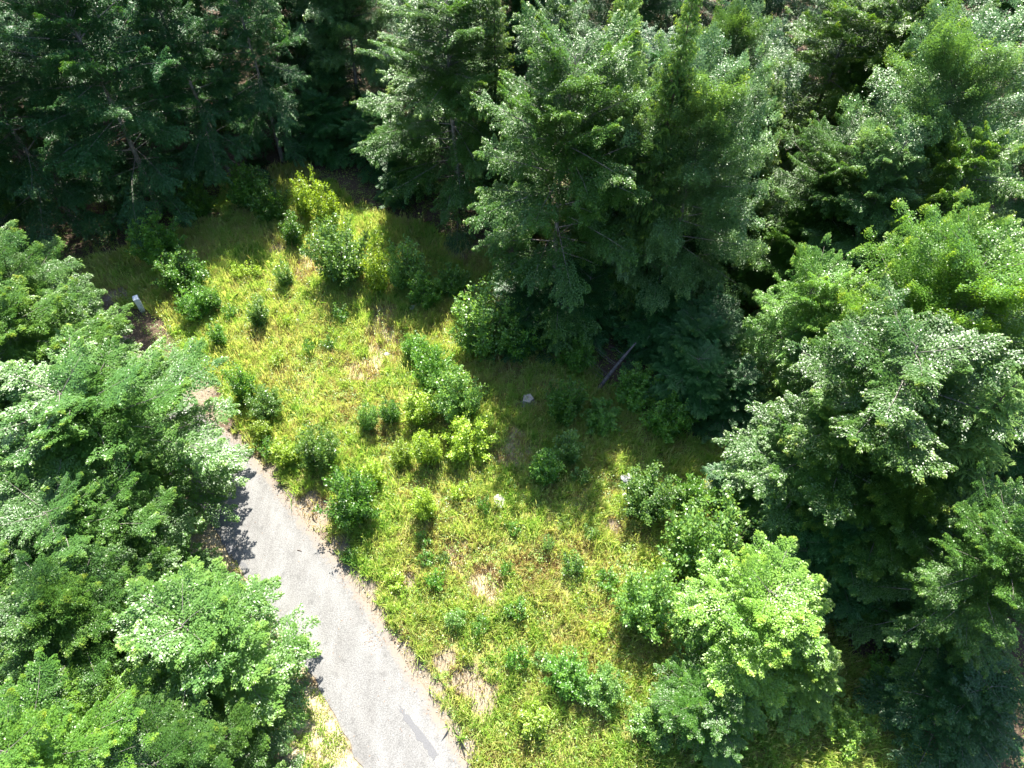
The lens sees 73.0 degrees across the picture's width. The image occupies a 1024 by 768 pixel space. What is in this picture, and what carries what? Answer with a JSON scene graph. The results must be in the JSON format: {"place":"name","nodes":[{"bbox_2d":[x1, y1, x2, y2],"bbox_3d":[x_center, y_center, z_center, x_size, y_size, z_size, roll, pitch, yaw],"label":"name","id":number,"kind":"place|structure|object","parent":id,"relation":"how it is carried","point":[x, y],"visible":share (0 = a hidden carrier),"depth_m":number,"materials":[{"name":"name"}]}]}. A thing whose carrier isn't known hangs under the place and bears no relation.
{"place":"outdoors","nodes":[
{"label":"outdoors","id":0,"kind":"place"},
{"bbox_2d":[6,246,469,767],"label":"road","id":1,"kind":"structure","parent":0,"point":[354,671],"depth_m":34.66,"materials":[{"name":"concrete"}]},
{"bbox_2d":[0,0,1023,767],"bbox_3d":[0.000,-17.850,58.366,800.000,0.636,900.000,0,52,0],"label":"ground","id":2,"kind":"structure","parent":0,"point":[80,248],"depth_m":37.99,"materials":[{"name":"green plant"}]},
{"bbox_2d":[0,219,134,349],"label":"beech tree","id":3,"kind":"object","parent":2,"relation":"on","point":[37,280],"visible":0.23,"depth_m":40.35,"materials":[{"name":"green plant"}]},
{"bbox_2d":[0,1,149,258],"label":"beech tree","id":4,"kind":"object","parent":2,"relation":"on","point":[18,182],"visible":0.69,"depth_m":47.99,"materials":[{"name":"green plant"}]},
{"bbox_2d":[0,272,155,476],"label":"beech tree","id":5,"kind":"object","parent":2,"relation":"on","point":[23,323],"visible":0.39,"depth_m":34.75,"materials":[{"name":"green plant"}]},
{"bbox_2d":[0,646,160,767],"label":"beech tree","id":6,"kind":"object","parent":2,"relation":"on","point":[36,735],"visible":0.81,"depth_m":24.88,"materials":[{"name":"green plant"}]},
{"bbox_2d":[0,537,185,747],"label":"beech tree","id":7,"kind":"object","parent":2,"relation":"on","point":[72,609],"visible":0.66,"depth_m":27.22,"materials":[{"name":"green plant"}]},
{"bbox_2d":[0,440,204,649],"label":"beech tree","id":8,"kind":"object","parent":2,"relation":"on","point":[75,512],"visible":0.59,"depth_m":30.71,"materials":[{"name":"green plant"}]},
{"bbox_2d":[0,0,207,247],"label":"beech tree","id":9,"kind":"object","parent":2,"relation":"on","point":[91,148],"visible":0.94,"depth_m":45.82,"materials":[{"name":"green plant"}]},
{"bbox_2d":[0,323,254,534],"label":"beech tree","id":10,"kind":"object","parent":2,"relation":"on","point":[73,400],"visible":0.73,"depth_m":33.36,"materials":[{"name":"green plant"}]},
{"bbox_2d":[123,207,186,264],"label":"shrub","id":11,"kind":"object","parent":2,"relation":"on","point":[149,252],"visible":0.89,"depth_m":49.86,"materials":[{"name":"green plant"}]},
{"bbox_2d":[75,0,240,146],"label":"beech tree","id":12,"kind":"object","parent":2,"relation":"on","point":[134,30],"visible":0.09,"depth_m":54.81,"materials":[{"name":"green plant"}]},
{"bbox_2d":[119,522,222,598],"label":"young tree","id":13,"kind":"object","parent":2,"relation":"on","point":[204,558],"visible":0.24,"depth_m":32.51,"materials":[{"name":"green plant"}]},
{"bbox_2d":[149,243,210,296],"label":"shrub","id":14,"kind":"object","parent":2,"relation":"on","point":[191,273],"visible":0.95,"depth_m":48.06,"materials":[{"name":"green plant"}]},
{"bbox_2d":[112,0,275,193],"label":"beech tree","id":15,"kind":"object","parent":2,"relation":"on","point":[171,33],"visible":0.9,"depth_m":50.37,"materials":[{"name":"green plant"}]},
{"bbox_2d":[169,178,218,219],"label":"shrub","id":16,"kind":"object","parent":2,"relation":"on","point":[198,201],"visible":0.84,"depth_m":53.36,"materials":[{"name":"green plant"}]},
{"bbox_2d":[173,282,216,322],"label":"shrub","id":17,"kind":"object","parent":2,"relation":"on","point":[188,304],"visible":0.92,"depth_m":46.72,"materials":[{"name":"green plant"}]},
{"bbox_2d":[85,677,305,767],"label":"beech tree","id":18,"kind":"object","parent":2,"relation":"on","point":[200,742],"visible":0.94,"depth_m":26.39,"materials":[{"name":"green plant"}]},
{"bbox_2d":[101,555,321,733],"bbox_3d":[-13.255,11.819,30.452,8.882,9.671,9.065,-8,51,-7],"label":"young tree","id":19,"kind":"object","parent":2,"relation":"on","point":[199,623],"visible":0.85,"depth_m":28.23,"materials":[{"name":"green plant"}]},
{"bbox_2d":[128,0,296,113],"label":"beech tree","id":20,"kind":"object","parent":2,"relation":"on","point":[213,47],"visible":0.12,"depth_m":57.95,"materials":[{"name":"green plant"}]},
{"bbox_2d":[218,160,269,209],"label":"shrub","id":21,"kind":"object","parent":2,"relation":"on","point":[238,192],"visible":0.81,"depth_m":53.70,"materials":[{"name":"green plant"}]},
{"bbox_2d":[178,0,331,167],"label":"beech tree","id":22,"kind":"object","parent":2,"relation":"on","point":[256,55],"visible":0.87,"depth_m":52.06,"materials":[{"name":"green plant"}]},
{"bbox_2d":[243,382,284,421],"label":"shrub","id":23,"kind":"object","parent":2,"relation":"on","point":[261,406],"visible":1,"depth_m":41.74,"materials":[{"name":"green plant"}]},
{"bbox_2d":[207,1,323,108],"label":"beech tree","id":24,"kind":"object","parent":2,"relation":"on","point":[285,58],"visible":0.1,"depth_m":61.15,"materials":[{"name":"green plant"}]},
{"bbox_2d":[246,178,291,222],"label":"shrub","id":25,"kind":"object","parent":2,"relation":"on","point":[270,206],"visible":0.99,"depth_m":52.85,"materials":[{"name":"green plant"}]},
{"bbox_2d":[267,84,358,171],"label":"young tree","id":26,"kind":"object","parent":2,"relation":"on","point":[327,111],"visible":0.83,"depth_m":56.48,"materials":[{"name":"green plant"}]},
{"bbox_2d":[292,420,340,472],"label":"shrub","id":27,"kind":"object","parent":2,"relation":"on","point":[317,455],"visible":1,"depth_m":39.17,"materials":[{"name":"green plant"}]},
{"bbox_2d":[305,164,340,236],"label":"shrub","id":28,"kind":"object","parent":2,"relation":"on","point":[318,204],"visible":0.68,"depth_m":51.09,"materials":[{"name":"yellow plant"}]},
{"bbox_2d":[252,0,397,127],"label":"beech tree","id":29,"kind":"object","parent":2,"relation":"on","point":[325,28],"visible":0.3,"depth_m":56.79,"materials":[{"name":"green plant"}]},
{"bbox_2d":[297,211,370,289],"bbox_3d":[-11.829,-9.478,47.950,5.066,6.194,4.656,34,59,24],"label":"shrub","id":30,"kind":"object","parent":2,"relation":"on","point":[344,266],"visible":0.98,"depth_m":47.72,"materials":[{"name":"green plant"}]},
{"bbox_2d":[288,0,403,149],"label":"beech tree","id":31,"kind":"object","parent":2,"relation":"on","point":[369,64],"visible":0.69,"depth_m":54.70,"materials":[{"name":"green plant"}]},
{"bbox_2d":[311,461,381,531],"bbox_3d":[-8.930,6.031,37.027,3.702,4.658,3.615,-12,56,-12],"label":"shrub","id":32,"kind":"object","parent":2,"relation":"on","point":[353,500],"visible":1,"depth_m":36.93,"materials":[{"name":"green plant"}]},
{"bbox_2d":[360,229,389,293],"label":"shrub","id":33,"kind":"object","parent":2,"relation":"on","point":[377,280],"visible":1,"depth_m":47.42,"materials":[{"name":"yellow plant"}]},
{"bbox_2d":[338,91,423,184],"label":"young tree","id":34,"kind":"object","parent":2,"relation":"on","point":[369,122],"visible":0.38,"depth_m":55.85,"materials":[{"name":"green plant"}]},
{"bbox_2d":[373,141,437,211],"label":"young tree","id":35,"kind":"object","parent":2,"relation":"on","point":[388,166],"visible":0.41,"depth_m":54.31,"materials":[{"name":"green plant"}]},
{"bbox_2d":[381,234,434,293],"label":"shrub","id":36,"kind":"object","parent":2,"relation":"on","point":[400,274],"visible":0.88,"depth_m":47.81,"materials":[{"name":"green plant"}]},
{"bbox_2d":[398,385,439,426],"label":"shrub","id":37,"kind":"object","parent":2,"relation":"on","point":[419,413],"visible":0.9,"depth_m":41.34,"materials":[{"name":"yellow plant"}]},
{"bbox_2d":[405,272,442,311],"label":"shrub","id":38,"kind":"object","parent":2,"relation":"on","point":[427,293],"visible":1,"depth_m":47.48,"materials":[{"name":"green plant"}]},
{"bbox_2d":[407,428,443,467],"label":"shrub","id":39,"kind":"object","parent":2,"relation":"on","point":[425,453],"visible":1,"depth_m":39.48,"materials":[{"name":"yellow plant"}]},
{"bbox_2d":[349,0,517,254],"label":"beech tree","id":40,"kind":"object","parent":2,"relation":"on","point":[456,39],"visible":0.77,"depth_m":46.31,"materials":[{"name":"green plant"}]},
{"bbox_2d":[410,340,457,396],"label":"shrub","id":41,"kind":"object","parent":2,"relation":"on","point":[423,365],"visible":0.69,"depth_m":42.38,"materials":[{"name":"green plant"}]},
{"bbox_2d":[370,0,504,151],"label":"beech tree","id":42,"kind":"object","parent":2,"relation":"on","point":[395,19],"visible":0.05,"depth_m":56.51,"materials":[{"name":"green plant"}]},
{"bbox_2d":[425,359,488,422],"bbox_3d":[-3.274,0.594,41.060,3.456,4.898,3.629,21,55,15],"label":"shrub","id":43,"kind":"object","parent":2,"relation":"on","point":[459,398],"visible":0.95,"depth_m":40.75,"materials":[{"name":"green plant"}]},
{"bbox_2d":[439,409,500,465],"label":"shrub","id":44,"kind":"object","parent":2,"relation":"on","point":[463,441],"visible":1,"depth_m":40.07,"materials":[{"name":"green plant"}]},
{"bbox_2d":[445,273,524,363],"bbox_3d":[-1.592,-4.351,44.127,4.998,6.007,4.910,15,53,11],"label":"shrub","id":45,"kind":"object","parent":2,"relation":"on","point":[478,334],"visible":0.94,"depth_m":43.57,"materials":[{"name":"green plant"}]},
{"bbox_2d":[466,0,525,224],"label":"spruce tree","id":46,"kind":"object","parent":2,"relation":"on","point":[491,66],"visible":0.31,"depth_m":44.95,"materials":[{"name":"green plant"}]},
{"bbox_2d":[490,298,546,362],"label":"shrub","id":47,"kind":"object","parent":2,"relation":"on","point":[512,351],"visible":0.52,"depth_m":43.91,"materials":[{"name":"green plant"}]},
{"bbox_2d":[516,700,550,740],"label":"shrub","id":48,"kind":"object","parent":2,"relation":"on","point":[536,723],"visible":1,"depth_m":31.32,"materials":[{"name":"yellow plant"}]},
{"bbox_2d":[488,253,584,366],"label":"young tree","id":49,"kind":"object","parent":2,"relation":"on","point":[536,299],"visible":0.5,"depth_m":43.64,"materials":[{"name":"green plant"}]},
{"bbox_2d":[525,446,566,489],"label":"shrub","id":50,"kind":"object","parent":2,"relation":"on","point":[549,468],"visible":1,"depth_m":38.72,"materials":[{"name":"green plant"}]},
{"bbox_2d":[488,0,606,237],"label":"beech tree","id":51,"kind":"object","parent":2,"relation":"on","point":[564,20],"visible":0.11,"depth_m":41.36,"materials":[{"name":"green plant"}]},
{"bbox_2d":[82,138,1023,767],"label":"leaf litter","id":52,"kind":"object","parent":2,"relation":"on","point":[346,540],"visible":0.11,"depth_m":36.70,"materials":[{"name":"brown plant"}]},
{"bbox_2d":[462,0,666,356],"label":"beech tree","id":53,"kind":"object","parent":2,"relation":"on","point":[571,122],"visible":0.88,"depth_m":36.95,"materials":[{"name":"green plant"}]},
{"bbox_2d":[542,373,590,427],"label":"shrub","id":54,"kind":"object","parent":2,"relation":"on","point":[562,406],"visible":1,"depth_m":41.42,"materials":[{"name":"green plant"}]},
{"bbox_2d":[539,645,599,701],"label":"shrub","id":55,"kind":"object","parent":2,"relation":"on","point":[564,670],"visible":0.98,"depth_m":32.26,"materials":[{"name":"green plant"}]},
{"bbox_2d":[555,336,598,373],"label":"shrub","id":56,"kind":"object","parent":2,"relation":"on","point":[575,358],"visible":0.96,"depth_m":44.22,"materials":[{"name":"green plant"}]},
{"bbox_2d":[537,247,630,359],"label":"young tree","id":57,"kind":"object","parent":2,"relation":"on","point":[605,315],"visible":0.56,"depth_m":43.88,"materials":[{"name":"green plant"}]},
{"bbox_2d":[579,394,623,437],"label":"shrub","id":58,"kind":"object","parent":2,"relation":"on","point":[605,422],"visible":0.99,"depth_m":41.64,"materials":[{"name":"green plant"}]},
{"bbox_2d":[577,659,630,719],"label":"shrub","id":59,"kind":"object","parent":2,"relation":"on","point":[610,687],"visible":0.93,"depth_m":31.77,"materials":[{"name":"green plant"}]},
{"bbox_2d":[547,36,678,309],"bbox_3d":[6.331,-11.166,42.603,7.928,19.098,8.371,-19,54,-14],"label":"beech tree","id":60,"kind":"object","parent":2,"relation":"on","point":[645,85],"visible":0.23,"depth_m":38.82,"materials":[{"name":"green plant"}]},
{"bbox_2d":[568,0,703,73],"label":"beech tree","id":61,"kind":"object","parent":2,"relation":"on","point":[648,9],"visible":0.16,"depth_m":56.37,"materials":[{"name":"green plant"}]},
{"bbox_2d":[611,360,666,415],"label":"shrub","id":62,"kind":"object","parent":2,"relation":"on","point":[632,392],"visible":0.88,"depth_m":42.20,"materials":[{"name":"green plant"}]},
{"bbox_2d":[595,21,689,121],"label":"beech tree","id":63,"kind":"object","parent":2,"relation":"on","point":[651,55],"visible":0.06,"depth_m":47.50,"materials":[{"name":"green plant"}]},
{"bbox_2d":[608,562,689,645],"bbox_3d":[6.705,10.542,33.142,4.130,5.391,3.613,-15,54,-11],"label":"shrub","id":64,"kind":"object","parent":2,"relation":"on","point":[644,610],"visible":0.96,"depth_m":33.07,"materials":[{"name":"green plant"}]},
{"bbox_2d":[604,274,694,373],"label":"young tree","id":65,"kind":"object","parent":2,"relation":"on","point":[639,332],"visible":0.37,"depth_m":44.19,"materials":[{"name":"green plant"}]},
{"bbox_2d":[623,685,679,753],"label":"shrub","id":66,"kind":"object","parent":2,"relation":"on","point":[643,720],"visible":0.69,"depth_m":31.15,"materials":[{"name":"green plant"}]},
{"bbox_2d":[602,0,702,326],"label":"spruce tree","id":67,"kind":"object","parent":2,"relation":"on","point":[652,211],"visible":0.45,"depth_m":36.98,"materials":[{"name":"green plant"}]},
{"bbox_2d":[614,458,693,526],"bbox_3d":[7.360,5.990,37.325,3.958,4.265,3.516,32,58,22],"label":"shrub","id":68,"kind":"object","parent":2,"relation":"on","point":[658,501],"visible":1,"depth_m":37.22,"materials":[{"name":"green plant"}]},
{"bbox_2d":[639,389,699,443],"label":"shrub","id":69,"kind":"object","parent":2,"relation":"on","point":[673,424],"visible":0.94,"depth_m":40.88,"materials":[{"name":"green plant"}]},
{"bbox_2d":[643,328,738,437],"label":"young tree","id":70,"kind":"object","parent":2,"relation":"on","point":[707,370],"visible":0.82,"depth_m":40.46,"materials":[{"name":"green plant"}]},
{"bbox_2d":[603,3,782,346],"bbox_3d":[10.491,-10.672,40.974,10.692,21.212,9.497,-3,52,-2],"label":"beech tree","id":71,"kind":"object","parent":2,"relation":"on","point":[712,142],"visible":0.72,"depth_m":37.43,"materials":[{"name":"green plant"}]},
{"bbox_2d":[627,283,760,408],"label":"young tree","id":72,"kind":"object","parent":2,"relation":"on","point":[704,320],"visible":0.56,"depth_m":42.02,"materials":[{"name":"green plant"}]},
{"bbox_2d":[672,473,719,520],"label":"shrub","id":73,"kind":"object","parent":2,"relation":"on","point":[697,489],"visible":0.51,"depth_m":37.47,"materials":[{"name":"green plant"}]},
{"bbox_2d":[642,647,768,767],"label":"young tree","id":74,"kind":"object","parent":2,"relation":"on","point":[706,718],"visible":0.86,"depth_m":29.64,"materials":[{"name":"green plant"}]},
{"bbox_2d":[651,487,761,592],"bbox_3d":[10.081,7.925,34.417,5.410,6.425,5.284,30,55,24],"label":"shrub","id":75,"kind":"object","parent":2,"relation":"on","point":[699,543],"visible":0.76,"depth_m":34.45,"materials":[{"name":"green plant"}]},
{"bbox_2d":[696,359,775,446],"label":"young tree","id":76,"kind":"object","parent":2,"relation":"on","point":[744,386],"visible":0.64,"depth_m":40.74,"materials":[{"name":"green plant"}]},
{"bbox_2d":[663,0,809,204],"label":"beech tree","id":77,"kind":"object","parent":2,"relation":"on","point":[739,29],"visible":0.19,"depth_m":41.87,"materials":[{"name":"green plant"}]},
{"bbox_2d":[700,444,772,523],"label":"young tree","id":78,"kind":"object","parent":2,"relation":"on","point":[718,480],"visible":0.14,"depth_m":37.72,"materials":[{"name":"green plant"}]},
{"bbox_2d":[670,0,811,93],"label":"beech tree","id":79,"kind":"object","parent":2,"relation":"on","point":[702,20],"visible":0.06,"depth_m":56.67,"materials":[{"name":"green plant"}]},
{"bbox_2d":[699,79,785,277],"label":"tree","id":80,"kind":"object","parent":2,"relation":"on","point":[776,89],"visible":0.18,"depth_m":43.81,"materials":[{"name":"green plant"}]},
{"bbox_2d":[658,530,834,720],"bbox_3d":[10.958,10.804,31.603,7.840,9.544,7.682,-9,51,-6],"label":"young tree","id":81,"kind":"object","parent":2,"relation":"on","point":[767,590],"visible":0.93,"depth_m":29.50,"materials":[{"name":"green plant"}]},
{"bbox_2d":[719,196,845,334],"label":"young tree","id":82,"kind":"object","parent":2,"relation":"on","point":[760,264],"visible":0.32,"depth_m":43.59,"materials":[{"name":"green plant"}]},
{"bbox_2d":[740,629,845,743],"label":"young tree","id":83,"kind":"object","parent":2,"relation":"on","point":[826,681],"visible":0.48,"depth_m":30.57,"materials":[{"name":"green plant"}]},
{"bbox_2d":[712,381,875,584],"bbox_3d":[14.549,4.507,34.574,8.473,12.260,10.052,-10,49,-7],"label":"beech tree","id":84,"kind":"object","parent":2,"relation":"on","point":[824,408],"visible":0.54,"depth_m":33.28,"materials":[{"name":"green plant"}]},
{"bbox_2d":[725,232,867,402],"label":"young tree","id":85,"kind":"object","parent":2,"relation":"on","point":[819,280],"visible":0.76,"depth_m":37.85,"materials":[{"name":"green plant"}]},
{"bbox_2d":[733,104,910,306],"bbox_3d":[19.336,-10.380,44.307,9.329,14.249,9.252,-24,56,-18],"label":"beech tree","id":86,"kind":"object","parent":2,"relation":"on","point":[833,147],"visible":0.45,"depth_m":41.23,"materials":[{"name":"green plant"}]},
{"bbox_2d":[754,0,927,232],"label":"beech tree","id":87,"kind":"object","parent":2,"relation":"on","point":[845,16],"visible":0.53,"depth_m":45.24,"materials":[{"name":"green plant"}]},
{"bbox_2d":[772,500,919,629],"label":"young tree","id":88,"kind":"object","parent":2,"relation":"on","point":[821,556],"visible":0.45,"depth_m":32.60,"materials":[{"name":"green plant"}]},
{"bbox_2d":[759,114,936,336],"bbox_3d":[21.259,-8.439,42.516,9.280,16.718,11.009,16,54,12],"label":"beech tree","id":89,"kind":"object","parent":2,"relation":"on","point":[884,187],"visible":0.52,"depth_m":38.40,"materials":[{"name":"green plant"}]},
{"bbox_2d":[823,694,881,764],"bbox_3d":[15.328,15.314,31.455,2.903,1.925,2.648,-25,56,-18],"label":"shrub","id":90,"kind":"object","parent":2,"relation":"on","point":[846,721],"visible":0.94,"depth_m":31.17,"materials":[{"name":"green plant"}]},
{"bbox_2d":[712,271,1023,595],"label":"beech tree","id":91,"kind":"object","parent":2,"relation":"on","point":[910,400],"visible":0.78,"depth_m":28.80,"materials":[{"name":"green plant"}]},
{"bbox_2d":[775,437,990,610],"bbox_3d":[18.025,5.864,33.185,9.128,10.594,8.720,-28,58,-20],"label":"beech tree","id":92,"kind":"object","parent":2,"relation":"on","point":[879,497],"visible":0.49,"depth_m":30.39,"materials":[{"name":"green plant"}]},
{"bbox_2d":[784,0,1000,197],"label":"beech tree","id":93,"kind":"object","parent":2,"relation":"on","point":[908,7],"visible":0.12,"depth_m":44.66,"materials":[{"name":"green plant"}]},
{"bbox_2d":[771,185,1023,475],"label":"beech tree","id":94,"kind":"object","parent":2,"relation":"on","point":[958,281],"visible":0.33,"depth_m":31.16,"materials":[{"name":"green plant"}]},
{"bbox_2d":[795,0,1023,283],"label":"beech tree","id":95,"kind":"object","parent":2,"relation":"on","point":[952,88],"visible":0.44,"depth_m":37.24,"materials":[{"name":"green plant"}]},
{"bbox_2d":[809,369,1023,616],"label":"tree","id":96,"kind":"object","parent":2,"relation":"on","point":[981,449],"visible":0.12,"depth_m":28.32,"materials":[{"name":"green plant"}]},
{"bbox_2d":[833,460,1023,698],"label":"beech tree","id":97,"kind":"object","parent":2,"relation":"on","point":[996,586],"visible":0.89,"depth_m":27.75,"materials":[{"name":"green plant"}]},
{"bbox_2d":[834,113,1023,313],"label":"beech tree","id":98,"kind":"object","parent":2,"relation":"on","point":[983,148],"visible":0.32,"depth_m":36.28,"materials":[{"name":"green leaf"},{"name":"bark"}]},
{"bbox_2d":[852,644,1023,767],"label":"young tree","id":99,"kind":"object","parent":2,"relation":"on","point":[971,716],"visible":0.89,"depth_m":29.08,"materials":[{"name":"green plant"}]},
{"bbox_2d":[871,575,1004,663],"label":"young tree","id":100,"kind":"object","parent":2,"relation":"on","point":[909,609],"visible":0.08,"depth_m":32.41,"materials":[{"name":"green plant"}]},
{"bbox_2d":[892,0,1023,135],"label":"beech tree","id":101,"kind":"object","parent":2,"relation":"on","point":[1004,6],"visible":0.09,"depth_m":52.80,"materials":[{"name":"green plant"}]},
{"bbox_2d":[945,89,1023,250],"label":"beech tree","id":102,"kind":"object","parent":2,"relation":"on","point":[1017,205],"visible":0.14,"depth_m":44.53,"materials":[{"name":"green plant"}]},
{"bbox_2d":[972,410,1023,551],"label":"beech tree","id":103,"kind":"object","parent":2,"relation":"on","point":[1015,472],"visible":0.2,"depth_m":32.06,"materials":[{"name":"green plant"}]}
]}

